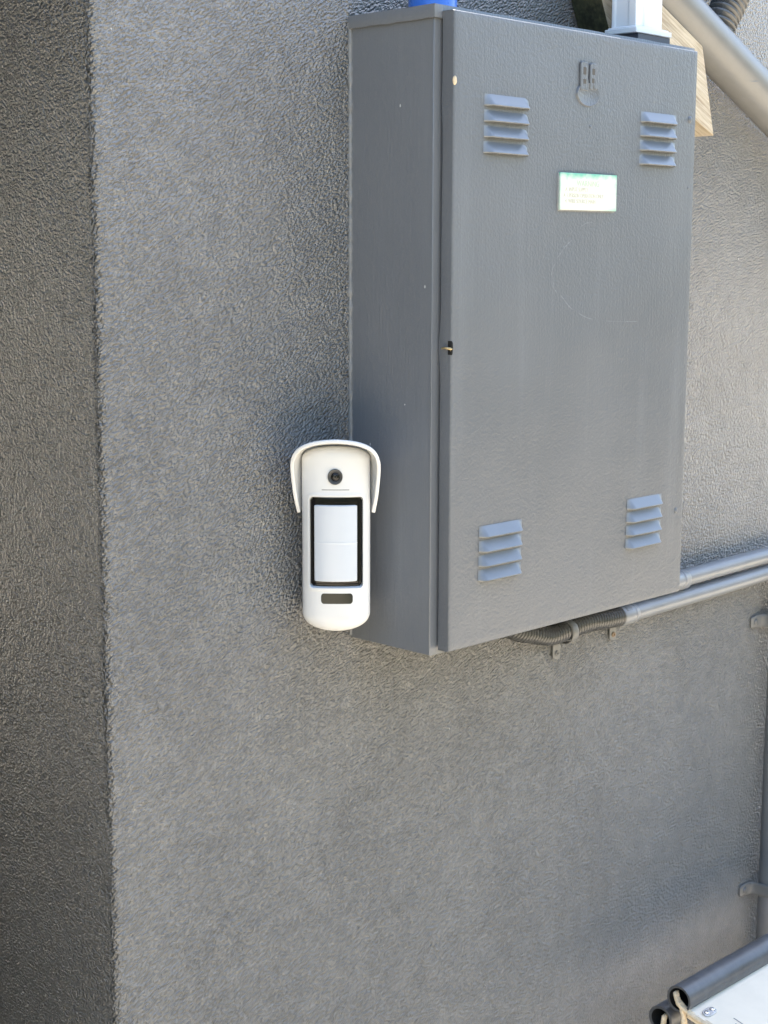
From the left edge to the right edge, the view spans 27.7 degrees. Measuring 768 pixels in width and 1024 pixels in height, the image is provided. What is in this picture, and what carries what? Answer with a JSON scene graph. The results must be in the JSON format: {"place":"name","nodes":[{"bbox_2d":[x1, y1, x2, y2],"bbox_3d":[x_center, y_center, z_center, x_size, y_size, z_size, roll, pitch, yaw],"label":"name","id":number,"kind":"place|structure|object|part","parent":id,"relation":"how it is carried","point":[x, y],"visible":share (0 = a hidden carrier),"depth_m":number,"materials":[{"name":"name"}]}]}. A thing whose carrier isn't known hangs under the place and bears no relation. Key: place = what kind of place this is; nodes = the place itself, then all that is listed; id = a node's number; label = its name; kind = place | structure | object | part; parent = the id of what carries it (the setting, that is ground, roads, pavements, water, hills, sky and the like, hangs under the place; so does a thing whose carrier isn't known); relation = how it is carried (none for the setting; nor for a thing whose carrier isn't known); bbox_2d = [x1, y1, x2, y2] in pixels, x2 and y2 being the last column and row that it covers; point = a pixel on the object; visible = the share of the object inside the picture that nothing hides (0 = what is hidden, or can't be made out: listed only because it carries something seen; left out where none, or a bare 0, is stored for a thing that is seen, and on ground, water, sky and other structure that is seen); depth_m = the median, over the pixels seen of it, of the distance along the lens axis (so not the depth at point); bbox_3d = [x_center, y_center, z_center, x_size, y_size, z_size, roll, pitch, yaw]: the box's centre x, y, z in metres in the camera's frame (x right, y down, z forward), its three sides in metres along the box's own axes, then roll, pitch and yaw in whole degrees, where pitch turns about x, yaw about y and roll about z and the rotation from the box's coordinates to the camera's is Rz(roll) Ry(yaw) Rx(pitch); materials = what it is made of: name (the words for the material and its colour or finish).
{"place":"outdoors","nodes":[
{"label":"outdoors","id":0,"kind":"place"},
{"label":"ground","id":1,"kind":"structure","parent":0,"visible":0},
{"bbox_2d":[0,0,767,1023],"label":"rendered building","id":2,"kind":"structure","parent":1,"relation":"on","point":[236,786],"depth_m":1.61,"materials":[{"name":"paint"}]},
{"bbox_2d":[290,439,380,630],"bbox_3d":[-0.050,0.020,1.623,0.092,0.203,0.093,0,9,0],"label":"motion detector","id":3,"kind":"object","parent":2,"relation":"attached to","point":[335,493],"visible":1,"depth_m":1.60,"materials":[{"name":"white plastic"}]},
{"bbox_2d":[348,3,697,655],"bbox_3d":[0.172,-0.205,1.771,0.149,0.659,0.457,9,13,44],"label":"meter cabinet","id":4,"kind":"object","parent":2,"relation":"attached to","point":[520,194],"visible":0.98,"depth_m":1.65,"materials":[{"name":"metal"}]},
{"bbox_2d":[408,0,456,6],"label":"blue cylinder","id":5,"kind":"object","parent":4,"relation":"on","point":[411,3],"depth_m":1.59,"materials":[{"name":"plastic"}]},
{"bbox_3d":[0.213,-0.197,1.725,0.026,0.646,0.433,9,13,44],"label":"door","id":6,"kind":"part","parent":4,"relation":"part of","materials":[{"name":"paint"}]},
{"bbox_2d":[605,0,670,43],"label":"white post fitting","id":7,"kind":"object","parent":4,"relation":"on","point":[640,19],"visible":0.73,"depth_m":1.81,"materials":[{"name":"plastic"}]},
{"bbox_2d":[551,620,578,659],"bbox_3d":[0.230,0.161,1.970,0.034,0.059,0.014,9,13,44],"label":"saddle clip","id":8,"kind":"object","parent":2,"relation":"attached to","point":[555,653],"visible":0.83,"depth_m":1.96,"materials":[{"name":"silver metal"}]},
{"bbox_2d":[608,605,632,640],"bbox_3d":[0.314,0.145,2.056,0.032,0.056,0.014,9,13,44],"label":"saddle clip","id":9,"kind":"object","parent":2,"relation":"attached to","point":[612,634],"visible":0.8,"depth_m":2.06,"materials":[{"name":"paint"}]},
{"bbox_2d":[505,564,767,645],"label":"conduit","id":10,"kind":"object","parent":2,"relation":"attached to","point":[555,634],"visible":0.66,"depth_m":2.07,"materials":[{"name":"paint"}]},
{"bbox_2d":[571,0,712,136],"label":"timber brace","id":11,"kind":"object","parent":2,"relation":"attached to","point":[594,15],"visible":0.38,"depth_m":1.94,"materials":[{"name":"beige wood"}]},
{"bbox_2d":[662,0,767,136],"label":"diagonal downpipe","id":12,"kind":"object","parent":2,"relation":"attached to","point":[736,70],"visible":0.81,"depth_m":2.02,"materials":[{"name":"grey metal"}]},
{"bbox_2d":[679,547,767,589],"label":"conduit","id":13,"kind":"object","parent":2,"relation":"attached to","point":[718,568],"visible":0.38,"depth_m":2.20,"materials":[{"name":"metal"}]},
{"bbox_2d":[709,0,749,32],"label":"corrugated hose","id":14,"kind":"object","parent":2,"relation":"attached to","point":[730,13],"visible":0.44,"depth_m":2.03,"materials":[{"name":"grey plastic"}]},
{"bbox_2d":[739,882,767,897],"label":"saddle clip","id":15,"kind":"object","parent":2,"relation":"attached to","point":[754,888],"visible":1,"depth_m":2.40,"materials":[{"name":"silver metal"}]},
{"bbox_2d":[750,614,767,627],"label":"saddle clip","id":16,"kind":"object","parent":2,"relation":"attached to","point":[758,620],"visible":1,"depth_m":2.33,"materials":[{"name":"silver metal"}]},
{"bbox_2d":[756,669,767,938],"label":"vertical pipe","id":17,"kind":"object","parent":2,"relation":"attached to","point":[762,918],"visible":0.56,"depth_m":2.39,"materials":[{"name":"paint"}]},
{"bbox_2d":[649,933,767,1023],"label":"white board unit","id":18,"kind":"object","parent":1,"relation":"on","point":[731,988],"visible":1,"depth_m":2.04,"materials":[{"name":"metal"}]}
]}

